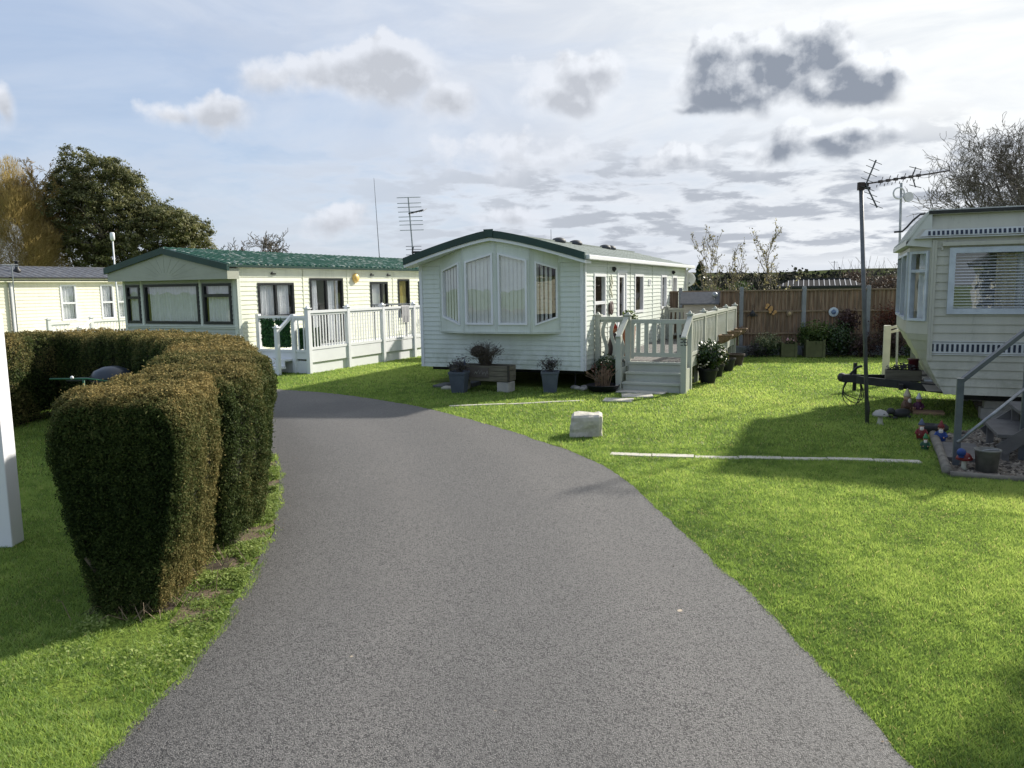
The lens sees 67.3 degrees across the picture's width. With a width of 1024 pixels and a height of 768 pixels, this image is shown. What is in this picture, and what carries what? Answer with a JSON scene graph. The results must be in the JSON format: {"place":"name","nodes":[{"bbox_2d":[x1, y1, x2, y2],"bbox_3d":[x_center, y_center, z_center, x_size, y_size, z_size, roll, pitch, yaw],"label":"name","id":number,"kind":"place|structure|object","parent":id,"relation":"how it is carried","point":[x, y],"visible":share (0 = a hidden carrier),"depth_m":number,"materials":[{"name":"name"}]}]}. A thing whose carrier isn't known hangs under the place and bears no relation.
{"place":"outdoors","nodes":[
{"label":"outdoors","id":0,"kind":"place"},
{"bbox_2d":[169,462,278,627],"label":"verge soil","id":1,"kind":"structure","parent":0,"point":[206,592],"depth_m":5.08,"materials":[{"name":"brown soil"}]},
{"bbox_2d":[1,454,279,689],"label":"verge weeds","id":2,"kind":"object","parent":1,"relation":"on","point":[248,545],"visible":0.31,"depth_m":4.71,"materials":[{"name":"green plant"}]},
{"bbox_2d":[92,389,913,767],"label":"road","id":3,"kind":"structure","parent":0,"point":[432,589],"depth_m":4.32,"materials":[{"name":"grey asphalt"}]},
{"bbox_2d":[0,337,1023,767],"bbox_3d":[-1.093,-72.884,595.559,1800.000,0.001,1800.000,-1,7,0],"label":"ground","id":4,"kind":"structure","parent":0,"point":[534,379],"depth_m":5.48,"materials":[{"name":"green plant"}]},
{"bbox_2d":[0,264,18,331],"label":"antenna","id":5,"kind":"object","parent":4,"relation":"on","point":[11,265],"visible":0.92,"depth_m":27.53,"materials":[{"name":"metal"}]},
{"bbox_2d":[0,309,23,547],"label":"gate post","id":6,"kind":"object","parent":4,"relation":"on","point":[11,530],"visible":1,"depth_m":5.95,"materials":[{"name":"white paint"}]},
{"bbox_2d":[0,154,89,266],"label":"willow tree","id":7,"kind":"object","parent":4,"relation":"on","point":[17,200],"visible":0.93,"depth_m":40.65,"materials":[{"name":"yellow plant"}]},
{"bbox_2d":[0,261,125,333],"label":"static caravan","id":8,"kind":"object","parent":4,"relation":"on","point":[76,296],"visible":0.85,"depth_m":29.40,"materials":[{"name":"beige"}]},
{"bbox_2d":[59,285,77,320],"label":"window","id":9,"kind":"structure","parent":8,"relation":"in","point":[66,291],"depth_m":29.76,"materials":[{"name":"white plastic"}]},
{"bbox_2d":[100,285,115,318],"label":"window","id":10,"kind":"structure","parent":8,"relation":"in","point":[104,289],"depth_m":31.21,"materials":[{"name":"white plastic"}]},
{"bbox_2d":[117,285,124,317],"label":"window","id":11,"kind":"structure","parent":8,"relation":"in","point":[119,287],"depth_m":31.78,"materials":[{"name":"white plastic"}]},
{"bbox_2d":[49,376,108,385],"bbox_3d":[-5.345,0.362,9.675,0.708,0.947,0.490,-6,9,-36],"label":"garden table","id":12,"kind":"object","parent":4,"relation":"on","point":[73,378],"visible":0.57,"depth_m":9.60,"materials":[{"name":"green metal"}]},
{"bbox_2d":[44,316,125,331],"bbox_3d":[-16.000,-2.085,29.622,2.060,1.125,4.470,3,8,26],"label":"veranda railing","id":13,"kind":"object","parent":4,"relation":"on","point":[91,321],"visible":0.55,"depth_m":28.88,"materials":[{"name":"white plastic"}]},
{"bbox_2d":[66,366,132,384],"bbox_3d":[-5.753,0.216,10.851,0.850,0.943,0.570,-1,7,0],"label":"kettle barbecue","id":14,"kind":"object","parent":4,"relation":"on","point":[106,373],"visible":0.41,"depth_m":10.63,"materials":[{"name":"metal"}]},
{"bbox_2d":[110,232,119,329],"bbox_3d":[-13.760,-3.226,26.781,0.145,4.030,0.145,-1,7,0],"label":"pole antenna","id":15,"kind":"object","parent":4,"relation":"on","point":[112,236],"visible":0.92,"depth_m":26.63,"materials":[{"name":"white metal"}]},
{"bbox_2d":[22,143,218,266],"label":"evergreen tree","id":16,"kind":"object","parent":4,"relation":"on","point":[156,221],"visible":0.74,"depth_m":42.51,"materials":[{"name":"green plant"}]},
{"bbox_2d":[13,412,255,614],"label":"hedge bed soil","id":17,"kind":"structure","parent":4,"relation":"on","point":[215,567],"depth_m":5.46,"materials":[{"name":"brown soil"}]},
{"bbox_2d":[4,329,62,425],"bbox_3d":[-8.032,0.028,10.742,1.514,1.463,4.415,2,8,20],"label":"conifer hedge","id":18,"kind":"object","parent":17,"relation":"on","point":[31,357],"visible":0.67,"depth_m":11.75,"materials":[{"name":"green plant"}]},
{"bbox_2d":[41,367,246,622],"bbox_3d":[-2.376,0.651,5.078,0.954,1.470,1.356,-1,7,0],"label":"conifer hedge","id":19,"kind":"object","parent":17,"relation":"on","point":[134,461],"visible":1,"depth_m":4.58,"materials":[{"name":"green plant"}]},
{"bbox_2d":[54,327,258,396],"bbox_3d":[-4.675,0.011,10.443,1.760,1.472,6.736,-7,9,-39],"label":"conifer hedge","id":20,"kind":"object","parent":17,"relation":"on","point":[84,352],"visible":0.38,"depth_m":11.31,"materials":[{"name":"green plant"}]},
{"bbox_2d":[136,349,280,548],"bbox_3d":[-2.594,0.452,6.640,1.182,1.484,2.324,-3,7,-15],"label":"conifer hedge","id":21,"kind":"object","parent":17,"relation":"on","point":[246,385],"visible":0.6,"depth_m":5.95,"materials":[{"name":"green plant"}]},
{"bbox_2d":[216,231,289,252],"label":"bare tree","id":22,"kind":"object","parent":4,"relation":"on","point":[265,245],"visible":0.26,"depth_m":51.15,"materials":[{"name":"brown plant"}]},
{"bbox_2d":[103,247,419,348],"bbox_3d":[-6.194,-2.407,23.298,4.255,3.050,10.270,3,8,26],"label":"static caravan","id":23,"kind":"object","parent":4,"relation":"on","point":[227,292],"visible":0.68,"depth_m":19.48,"materials":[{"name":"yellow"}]},
{"bbox_2d":[125,285,141,322],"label":"window","id":24,"kind":"structure","parent":23,"relation":"in","point":[135,290],"depth_m":19.86,"materials":[{"name":"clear glass"}]},
{"bbox_2d":[143,283,200,323],"bbox_3d":[-8.459,-2.001,19.231,1.930,0.985,0.162,3,8,26],"label":"window","id":25,"kind":"structure","parent":23,"relation":"in","point":[170,303],"depth_m":19.27,"materials":[{"name":"grey glass"}]},
{"bbox_2d":[201,283,232,323],"bbox_3d":[-7.052,-1.934,18.548,0.940,0.980,0.162,3,8,26],"label":"window","id":26,"kind":"structure","parent":23,"relation":"in","point":[219,294],"depth_m":18.59,"materials":[{"name":"grey glass"}]},
{"bbox_2d":[257,283,294,315],"bbox_3d":[-5.978,-2.116,19.392,0.162,0.860,1.270,3,8,26],"label":"window","id":27,"kind":"structure","parent":23,"relation":"in","point":[273,299],"depth_m":19.36,"materials":[{"name":"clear glass"}]},
{"bbox_2d":[309,278,344,343],"bbox_3d":[-5.119,-2.015,21.171,0.162,1.770,1.390,3,8,26],"label":"patio door","id":28,"kind":"structure","parent":23,"relation":"in","point":[328,282],"depth_m":21.31,"materials":[{"name":"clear glass"}]},
{"bbox_2d":[370,282,388,306],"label":"window","id":29,"kind":"structure","parent":23,"relation":"in","point":[376,288],"depth_m":23.33,"materials":[{"name":"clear glass"}]},
{"bbox_2d":[398,279,409,305],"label":"window","id":30,"kind":"structure","parent":23,"relation":"in","point":[401,282],"depth_m":24.56,"materials":[{"name":"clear glass"}]},
{"bbox_2d":[255,302,420,375],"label":"raised deck","id":31,"kind":"structure","parent":4,"relation":"on","point":[349,351],"depth_m":19.14,"materials":[{"name":"white plastic"}]},
{"bbox_2d":[259,318,274,347],"bbox_3d":[-5.868,-1.237,18.509,0.442,0.742,0.127,3,8,26],"label":"artificial ivy panel","id":32,"kind":"object","parent":31,"relation":"attached to","point":[267,332],"visible":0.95,"depth_m":18.48,"materials":[{"name":"green plant"}]},
{"bbox_2d":[275,317,291,347],"bbox_3d":[-5.436,-1.232,18.291,0.482,0.765,0.138,3,8,26],"label":"artificial ivy panel","id":33,"kind":"object","parent":31,"relation":"attached to","point":[285,337],"visible":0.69,"depth_m":18.25,"materials":[{"name":"green plant"}]},
{"bbox_2d":[399,305,409,322],"bbox_3d":[-3.018,-1.959,21.497,0.133,0.475,0.380,3,8,26],"label":"towel","id":34,"kind":"object","parent":31,"relation":"hanging from","point":[405,314],"visible":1,"depth_m":21.45,"materials":[{"name":"white fabric"}]},
{"bbox_2d":[397,197,426,253],"bbox_3d":[-3.407,-3.913,27.646,1.334,5.510,0.437,-1,7,0],"label":"tv aerial","id":35,"kind":"object","parent":4,"relation":"on","point":[410,224],"visible":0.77,"depth_m":27.45,"materials":[{"name":"metal"}]},
{"bbox_2d":[448,370,469,392],"bbox_3d":[-0.991,-0.041,14.473,0.330,0.400,0.330,1,7,15],"label":"tall planter","id":36,"kind":"object","parent":4,"relation":"on","point":[459,381],"visible":0.93,"depth_m":14.35,"materials":[{"name":"plastic"}]},
{"bbox_2d":[446,356,469,371],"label":"potted plant","id":37,"kind":"object","parent":36,"relation":"in","point":[461,363],"visible":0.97,"depth_m":14.41,"materials":[{"name":"grey plant"}]},
{"bbox_2d":[449,363,515,392],"bbox_3d":[-0.553,-0.131,14.696,1.250,0.510,0.385,2,8,23],"label":"wooden planter","id":38,"kind":"object","parent":4,"relation":"on","point":[503,376],"visible":0.68,"depth_m":14.45,"materials":[{"name":"brown wood"}]},
{"bbox_2d":[465,339,503,365],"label":"potted shrub","id":39,"kind":"object","parent":38,"relation":"on","point":[482,353],"visible":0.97,"depth_m":14.56,"materials":[{"name":"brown plant"}]},
{"bbox_2d":[449,400,583,406],"bbox_3d":[0.095,0.329,12.951,2.300,0.024,0.115,-2,7,-10],"label":"stone edging","id":40,"kind":"object","parent":4,"relation":"on","point":[515,403],"visible":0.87,"depth_m":12.91,"materials":[{"name":"stone"}]},
{"bbox_2d":[403,229,694,386],"bbox_3d":[1.683,-2.065,19.536,3.930,3.075,10.615,2,8,23],"label":"static caravan","id":41,"kind":"object","parent":4,"relation":"on","point":[527,302],"visible":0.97,"depth_m":14.98,"materials":[{"name":"white metal"}]},
{"bbox_2d":[441,262,459,324],"bbox_3d":[-1.200,-1.792,15.318,0.087,1.230,0.523,-8,10,-44],"label":"bay window","id":42,"kind":"structure","parent":41,"relation":"in","point":[447,288],"depth_m":15.37,"materials":[{"name":"white plastic"}]},
{"bbox_2d":[464,253,493,324],"bbox_3d":[-0.635,-1.838,14.919,0.600,1.375,0.087,2,8,23],"label":"bay window","id":43,"kind":"structure","parent":41,"relation":"in","point":[478,302],"depth_m":14.95,"materials":[{"name":"white plastic"}]},
{"bbox_2d":[497,253,527,324],"bbox_3d":[0.017,-1.813,14.637,0.600,1.375,0.087,2,8,23],"label":"bay window","id":44,"kind":"structure","parent":41,"relation":"in","point":[511,279],"depth_m":14.68,"materials":[{"name":"white glass"}]},
{"bbox_2d":[534,261,557,325],"bbox_3d":[0.640,-1.714,14.560,0.431,1.210,0.145,-1,7,-4],"label":"bay window","id":45,"kind":"structure","parent":41,"relation":"in","point":[536,264],"depth_m":14.56,"materials":[{"name":"white plastic"}]},
{"bbox_2d":[593,273,605,318],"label":"window","id":46,"kind":"structure","parent":41,"relation":"in","point":[603,302],"depth_m":15.47,"materials":[{"name":"white plastic"}]},
{"bbox_2d":[617,270,626,331],"bbox_3d":[2.381,-1.581,16.746,0.110,1.750,0.750,2,8,23],"label":"door","id":47,"kind":"structure","parent":41,"relation":"in","point":[623,274],"depth_m":16.85,"materials":[{"name":"white plastic"}]},
{"bbox_2d":[634,274,643,312],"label":"window","id":48,"kind":"structure","parent":41,"relation":"in","point":[641,276],"depth_m":18.35,"materials":[{"name":"white plastic"}]},
{"bbox_2d":[661,275,666,308],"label":"window","id":49,"kind":"structure","parent":41,"relation":"in","point":[665,276],"depth_m":20.71,"materials":[{"name":"white plastic"}]},
{"bbox_2d":[541,370,559,392],"bbox_3d":[0.711,-0.044,14.299,0.330,0.400,0.330,0,7,6],"label":"tall planter","id":50,"kind":"object","parent":4,"relation":"on","point":[550,381],"visible":0.95,"depth_m":14.16,"materials":[{"name":"plastic"}]},
{"bbox_2d":[537,355,562,371],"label":"potted plant","id":51,"kind":"object","parent":50,"relation":"on","point":[551,365],"visible":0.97,"depth_m":14.23,"materials":[{"name":"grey plant"}]},
{"bbox_2d":[569,411,602,437],"bbox_3d":[0.969,0.537,10.096,0.437,0.338,0.360,0,7,6],"label":"boulder","id":52,"kind":"object","parent":4,"relation":"on","point":[586,424],"visible":0.95,"depth_m":9.94,"materials":[{"name":"stone"}]},
{"bbox_2d":[586,382,619,392],"bbox_3d":[1.690,0.074,14.304,0.632,0.135,0.632,-1,7,0],"label":"plant bowl","id":53,"kind":"object","parent":4,"relation":"on","point":[611,387],"visible":0.87,"depth_m":14.09,"materials":[{"name":"plastic"}]},
{"bbox_2d":[586,361,617,385],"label":"potted plant","id":54,"kind":"object","parent":53,"relation":"on","point":[604,377],"visible":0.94,"depth_m":14.25,"materials":[{"name":"red plant"}]},
{"bbox_2d":[591,352,614,382],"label":"evergreen bush","id":55,"kind":"object","parent":4,"relation":"on","point":[608,361],"visible":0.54,"depth_m":14.68,"materials":[{"name":"green plant"}]},
{"bbox_2d":[621,393,653,397],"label":"paving slab","id":56,"kind":"structure","parent":4,"relation":"on","point":[640,395],"depth_m":13.55,"materials":[{"name":"concrete"}]},
{"bbox_2d":[616,389,667,394],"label":"paving slab","id":57,"kind":"structure","parent":4,"relation":"on","point":[642,391],"depth_m":14.01,"materials":[{"name":"grey concrete"}]},
{"bbox_2d":[593,303,737,393],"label":"raised deck","id":58,"kind":"structure","parent":4,"relation":"on","point":[667,362],"depth_m":14.61,"materials":[{"name":"white wood"}]},
{"bbox_2d":[688,260,709,290],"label":"conifer tree","id":59,"kind":"object","parent":4,"relation":"on","point":[694,287],"visible":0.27,"depth_m":44.32,"materials":[{"name":"green plant"}]},
{"bbox_2d":[680,292,719,339],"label":"shed","id":60,"kind":"structure","parent":4,"relation":"on","point":[695,302],"depth_m":19.72,"materials":[{"name":"grey wood"}]},
{"bbox_2d":[690,224,724,290],"bbox_3d":[6.513,-3.340,25.722,1.116,3.920,0.937,2,8,20],"label":"sapling","id":61,"kind":"object","parent":4,"relation":"on","point":[713,251],"visible":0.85,"depth_m":25.54,"materials":[{"name":"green plant"}]},
{"bbox_2d":[697,367,718,383],"bbox_3d":[3.883,-0.163,15.270,0.412,0.300,0.416,-1,7,0],"label":"plant pot","id":62,"kind":"object","parent":4,"relation":"on","point":[707,376],"visible":0.86,"depth_m":15.13,"materials":[{"name":"plastic"}]},
{"bbox_2d":[695,338,729,369],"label":"camellia bush","id":63,"kind":"object","parent":62,"relation":"on","point":[709,355],"visible":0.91,"depth_m":15.04,"materials":[{"name":"green plant"}]},
{"bbox_2d":[689,277,763,290],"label":"thicket","id":64,"kind":"object","parent":4,"relation":"on","point":[743,284],"visible":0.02,"depth_m":35.51,"materials":[{"name":"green plant"}]},
{"bbox_2d":[729,353,744,365],"bbox_3d":[5.367,-0.581,18.457,0.432,0.290,0.437,-1,7,0],"label":"plant pot","id":65,"kind":"object","parent":4,"relation":"on","point":[739,357],"visible":0.76,"depth_m":18.30,"materials":[{"name":"ceramic"}]},
{"bbox_2d":[723,237,750,289],"bbox_3d":[7.595,-3.194,26.181,0.903,3.488,0.979,3,8,26],"label":"sapling","id":66,"kind":"object","parent":4,"relation":"on","point":[733,269],"visible":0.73,"depth_m":26.12,"materials":[{"name":"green plant"}]},
{"bbox_2d":[742,341,771,356],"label":"garden shrub","id":67,"kind":"object","parent":4,"relation":"on","point":[754,351],"visible":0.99,"depth_m":20.41,"materials":[{"name":"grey plant"}]},
{"bbox_2d":[747,332,781,356],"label":"garden shrub","id":68,"kind":"object","parent":4,"relation":"on","point":[771,344],"visible":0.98,"depth_m":20.40,"materials":[{"name":"green plant"}]},
{"bbox_2d":[610,452,920,463],"bbox_3d":[2.785,0.832,8.640,3.346,0.022,0.206,0,7,10],"label":"stone edging","id":69,"kind":"object","parent":4,"relation":"on","point":[723,457],"visible":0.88,"depth_m":8.63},
{"bbox_2d":[749,219,802,289],"bbox_3d":[8.787,-3.514,25.977,0.963,4.136,1.836,-7,9,-40],"label":"sapling","id":70,"kind":"object","parent":4,"relation":"on","point":[771,263],"visible":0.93,"depth_m":26.02,"materials":[{"name":"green plant"}]},
{"bbox_2d":[663,285,907,355],"bbox_3d":[8.637,-1.689,20.565,21.160,1.865,0.110,0,7,10],"label":"garden fence","id":71,"kind":"object","parent":4,"relation":"on","point":[817,304],"visible":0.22,"depth_m":20.71,"materials":[{"name":"wood"}]},
{"bbox_2d":[779,342,797,357],"bbox_3d":[7.303,-0.902,20.334,0.400,0.400,0.320,0,7,10],"label":"wooden tub","id":72,"kind":"object","parent":4,"relation":"on","point":[789,350],"visible":0.97,"depth_m":20.20,"materials":[{"name":"wood"}]},
{"bbox_2d":[688,265,896,289],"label":"distant trees","id":73,"kind":"object","parent":4,"relation":"on","point":[788,276],"visible":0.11,"depth_m":181.98,"materials":[{"name":"green plant"}]},
{"bbox_2d":[803,339,825,357],"bbox_3d":[7.921,-0.928,20.152,0.480,0.480,0.320,0,7,10],"label":"wooden tub","id":74,"kind":"object","parent":4,"relation":"on","point":[812,349],"visible":0.92,"depth_m":20.02,"materials":[{"name":"wood"}]},
{"bbox_2d":[796,319,833,349],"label":"garden shrub","id":75,"kind":"object","parent":4,"relation":"on","point":[815,334],"visible":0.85,"depth_m":20.16,"materials":[{"name":"green plant"}]},
{"bbox_2d":[777,278,866,305],"bbox_3d":[16.276,-4.502,40.764,4.300,2.180,3.250,2,8,20],"label":"hut","id":76,"kind":"object","parent":4,"relation":"on","point":[828,283],"visible":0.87,"depth_m":39.69,"materials":[{"name":"metal"}]},
{"bbox_2d":[819,318,858,357],"bbox_3d":[8.525,-1.219,20.130,1.074,1.092,0.735,-1,7,0],"label":"garden shrub","id":77,"kind":"object","parent":4,"relation":"on","point":[836,345],"visible":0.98,"depth_m":20.01,"materials":[{"name":"green plant"}]},
{"bbox_2d":[836,307,861,355],"bbox_3d":[8.843,-1.370,20.225,0.614,1.314,0.610,5,9,41],"label":"garden shrub","id":78,"kind":"object","parent":4,"relation":"on","point":[850,319],"visible":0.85,"depth_m":20.11,"materials":[{"name":"purple plant"}]},
{"bbox_2d":[844,329,882,357],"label":"garden shrub","id":79,"kind":"object","parent":4,"relation":"on","point":[859,344],"visible":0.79,"depth_m":19.87,"materials":[{"name":"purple plant"}]},
{"bbox_2d":[830,257,897,287],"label":"thicket","id":80,"kind":"object","parent":4,"relation":"on","point":[882,280],"visible":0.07,"depth_m":42.07,"materials":[{"name":"green plant"}]},
{"bbox_2d":[872,409,888,424],"bbox_3d":[5.062,0.454,10.578,0.206,0.210,0.208,-1,7,0],"label":"toadstool ornament","id":81,"kind":"object","parent":4,"relation":"on","point":[880,414],"visible":1,"depth_m":10.53,"materials":[{"name":"ceramic"}]},
{"bbox_2d":[868,301,896,344],"bbox_3d":[9.867,-1.462,20.141,1.182,1.490,1.087,3,8,29],"label":"garden shrub","id":82,"kind":"object","parent":4,"relation":"on","point":[887,319],"visible":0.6,"depth_m":20.13,"materials":[{"name":"red plant"}]},
{"bbox_2d":[882,325,898,373],"bbox_3d":[7.363,-0.606,14.280,0.866,1.322,0.120,2,8,23],"label":"deck newel","id":83,"kind":"object","parent":4,"relation":"on","point":[886,345],"visible":0.49,"depth_m":14.36,"materials":[{"name":"beige paint"}]},
{"bbox_2d":[873,325,908,357],"bbox_3d":[9.818,-1.124,19.815,0.909,0.918,0.886,-7,10,-41],"label":"garden shrub","id":84,"kind":"object","parent":4,"relation":"on","point":[893,345],"visible":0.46,"depth_m":19.74,"materials":[{"name":"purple plant"}]},
{"bbox_2d":[886,408,910,418],"bbox_3d":[5.550,0.412,11.063,0.434,0.160,0.148,-3,7,-17],"label":"animal ornament","id":85,"kind":"object","parent":4,"relation":"on","point":[900,412],"visible":0.88,"depth_m":11.02,"materials":[{"name":"plastic"}]},
{"bbox_2d":[857,159,949,423],"bbox_3d":[5.182,-1.179,10.410,1.233,3.594,0.233,-2,7,-5],"label":"tv aerial","id":86,"kind":"object","parent":4,"relation":"on","point":[861,186],"visible":0.98,"depth_m":10.26,"materials":[{"name":"black metal"}]},
{"bbox_2d":[893,183,913,365],"bbox_3d":[7.211,-1.839,14.372,0.378,3.751,0.092,-1,7,0],"label":"disc aerial","id":87,"kind":"object","parent":4,"relation":"on","point":[908,197],"visible":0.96,"depth_m":14.20,"materials":[{"name":"metal"}]},
{"bbox_2d":[901,388,913,413],"bbox_3d":[5.859,0.260,11.383,0.186,0.389,0.183,0,7,9],"label":"garden gnome","id":88,"kind":"object","parent":4,"relation":"on","point":[907,403],"visible":0.86,"depth_m":11.35,"materials":[{"name":"brown ceramic"}]},
{"bbox_2d":[915,418,927,439],"bbox_3d":[5.083,0.561,9.548,0.125,0.266,0.127,-5,8,-29],"label":"garden gnome","id":89,"kind":"object","parent":4,"relation":"on","point":[920,431],"visible":0.87,"depth_m":9.53,"materials":[{"name":"red ceramic"}]},
{"bbox_2d":[912,409,944,415],"bbox_3d":[6.137,0.422,11.346,0.420,0.050,0.260,2,8,23],"label":"wooden slab","id":90,"kind":"object","parent":4,"relation":"on","point":[928,412],"depth_m":11.29,"materials":[{"name":"brown wood"}]},
{"bbox_2d":[837,205,1023,418],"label":"static caravan","id":91,"kind":"object","parent":4,"relation":"on","point":[959,311],"visible":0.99,"depth_m":10.43,"materials":[{"name":"beige metal"}]},
{"bbox_2d":[895,255,901,315],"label":"front window","id":92,"kind":"structure","parent":91,"relation":"in","point":[899,268],"depth_m":12.94,"materials":[{"name":"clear glass"}]},
{"bbox_2d":[885,362,921,380],"bbox_3d":[6.076,-0.202,11.950,0.515,0.279,0.241,2,8,23],"label":"planter trough","id":93,"kind":"object","parent":91,"relation":"on","point":[902,372],"visible":1,"depth_m":11.87,"materials":[{"name":"grey wood"}]},
{"bbox_2d":[899,252,909,319],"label":"front window","id":94,"kind":"structure","parent":91,"relation":"in","point":[905,257],"depth_m":11.76,"materials":[{"name":"white glass"}]},
{"bbox_2d":[907,251,931,320],"bbox_3d":[5.718,-1.364,10.730,0.165,0.960,0.328,-3,7,-15],"label":"front window","id":95,"kind":"structure","parent":91,"relation":"in","point":[923,271],"depth_m":10.79,"materials":[{"name":"white glass"}]},
{"bbox_2d":[946,246,1023,313],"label":"window","id":96,"kind":"structure","parent":91,"relation":"in","point":[1008,297],"depth_m":10.29,"materials":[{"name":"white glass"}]},
{"bbox_2d":[924,423,948,433],"bbox_3d":[5.433,0.574,9.888,0.362,0.133,0.240,-1,7,0],"label":"bowl ornament","id":97,"kind":"object","parent":4,"relation":"on","point":[928,427],"visible":0.41,"depth_m":9.83,"materials":[{"name":"plastic"}]},
{"bbox_2d":[929,431,952,473],"bbox_3d":[4.843,0.755,8.713,0.104,0.105,2.102,3,8,25],"label":"log edging","id":98,"kind":"object","parent":4,"relation":"on","point":[944,462],"visible":0.95,"depth_m":8.40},
{"bbox_2d":[902,111,1023,220],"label":"bare tree","id":99,"kind":"object","parent":4,"relation":"on","point":[1007,169],"visible":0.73,"depth_m":31.21,"materials":[{"name":"brown plant"}]},
{"bbox_2d":[945,401,1023,476],"bbox_3d":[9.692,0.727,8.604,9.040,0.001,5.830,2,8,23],"label":"gravel bed","id":100,"kind":"object","parent":4,"relation":"on","point":[977,404],"visible":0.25,"depth_m":8.41,"materials":[{"name":"grey gravel"}]},
{"bbox_2d":[934,420,947,441],"bbox_3d":[5.207,0.580,9.342,0.132,0.276,0.130,-3,7,-15],"label":"garden gnome","id":101,"kind":"object","parent":100,"relation":"on","point":[941,434],"visible":0.81,"depth_m":9.31,"materials":[{"name":"ceramic"}]},
{"bbox_2d":[955,452,972,469],"bbox_3d":[4.681,0.798,7.964,0.157,0.190,0.158,-1,7,0],"label":"toadstool ornament","id":102,"kind":"object","parent":100,"relation":"on","point":[967,457],"visible":0.69,"depth_m":7.93,"materials":[{"name":"beige paint"}]},
{"bbox_2d":[942,329,1023,464],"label":"entrance steps","id":103,"kind":"structure","parent":100,"relation":"on","point":[1007,427],"depth_m":8.24,"materials":[{"name":"grey metal"}]},
{"bbox_2d":[974,447,1001,472],"bbox_3d":[4.856,0.781,7.864,0.247,0.244,0.247,-2,7,-11],"label":"metal bucket","id":104,"kind":"object","parent":100,"relation":"on","point":[987,459],"visible":0.97,"depth_m":7.79,"materials":[{"name":"metal"}]},
{"bbox_2d":[950,471,1023,481],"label":"log edging","id":105,"kind":"object","parent":4,"relation":"on","point":[983,475],"visible":0.9,"depth_m":7.56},
{"bbox_2d":[0,0,1023,272],"label":"sky","id":106,"kind":"structure","parent":0,"point":[638,126],"materials":[{"name":"blue"}]},
{"bbox_2d":[690,268,896,283],"bbox_3d":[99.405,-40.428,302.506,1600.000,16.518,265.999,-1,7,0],"label":"hills","id":107,"kind":"structure","parent":0,"point":[825,271],"depth_m":310.21,"materials":[{"name":"green plant"}]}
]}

